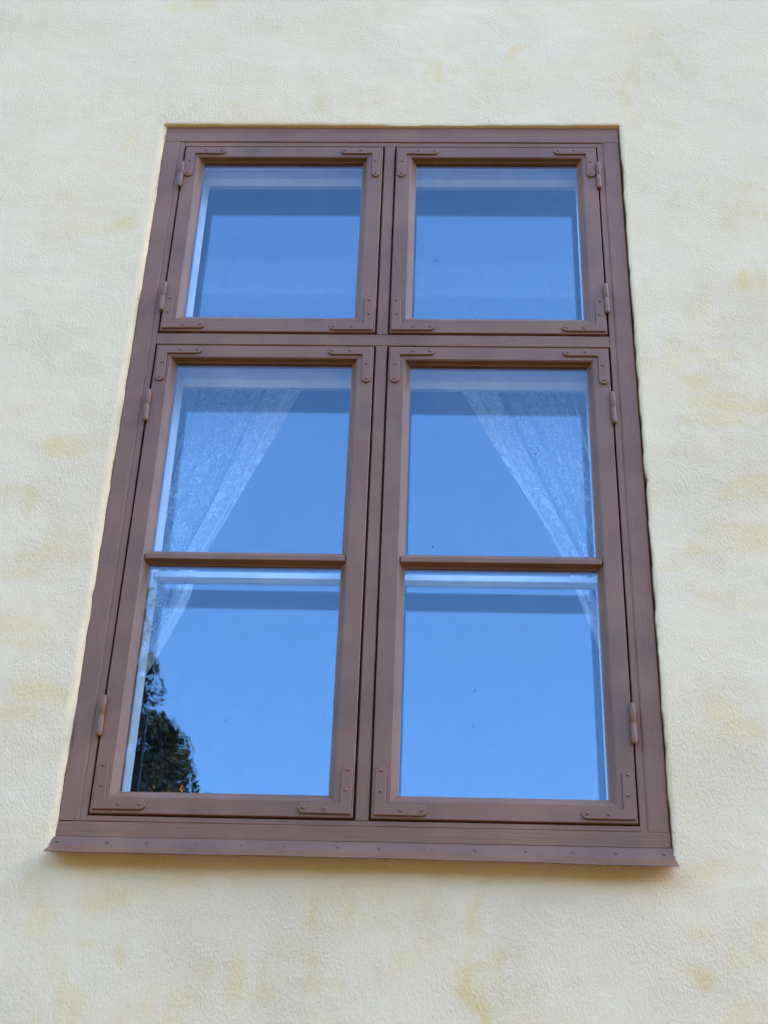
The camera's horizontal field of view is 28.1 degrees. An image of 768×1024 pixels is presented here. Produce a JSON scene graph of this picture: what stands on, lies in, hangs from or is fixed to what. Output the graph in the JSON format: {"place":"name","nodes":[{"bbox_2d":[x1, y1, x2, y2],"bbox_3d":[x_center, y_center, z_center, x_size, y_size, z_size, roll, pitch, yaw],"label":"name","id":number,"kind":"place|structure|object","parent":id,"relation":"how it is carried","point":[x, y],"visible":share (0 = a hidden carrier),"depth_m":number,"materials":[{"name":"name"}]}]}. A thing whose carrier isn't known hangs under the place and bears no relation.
{"place":"outdoors","nodes":[
{"label":"outdoors","id":0,"kind":"place"},
{"label":"ground","id":1,"kind":"structure","parent":0,"visible":0},
{"bbox_2d":[0,0,767,1023],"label":"house","id":2,"kind":"structure","parent":1,"relation":"on","point":[500,686],"depth_m":3.98,"materials":[{"name":"paint"}]},
{"bbox_2d":[44,128,678,866],"bbox_3d":[-0.013,-0.139,3.561,1.208,2.046,0.202,1,-33,2],"label":"casement window","id":3,"kind":"structure","parent":2,"relation":"attached to","point":[380,354],"depth_m":3.44,"materials":[{"name":"brown paint"}]},
{"bbox_2d":[146,389,300,673],"bbox_3d":[-0.340,0.148,3.562,0.621,2.040,0.056,1,-33,2],"label":"lace curtain","id":4,"kind":"object","parent":3,"relation":"hanging from","point":[162,628],"visible":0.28,"depth_m":3.72,"materials":[{"name":"fabric"}]},
{"bbox_2d":[55,128,670,847],"bbox_3d":[-0.013,-0.176,3.553,1.201,1.992,0.049,1,-33,2],"label":"window frame","id":5,"kind":"structure","parent":3,"relation":"in","point":[75,819],"depth_m":3.42,"materials":[{"name":"brown paint"}]},
{"bbox_2d":[463,392,598,648],"bbox_3d":[0.302,0.156,3.537,0.628,2.040,0.056,1,-33,2],"label":"lace curtain","id":6,"kind":"object","parent":3,"relation":"hanging from","point":[587,600],"visible":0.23,"depth_m":3.72,"materials":[{"name":"fabric"}]}
]}

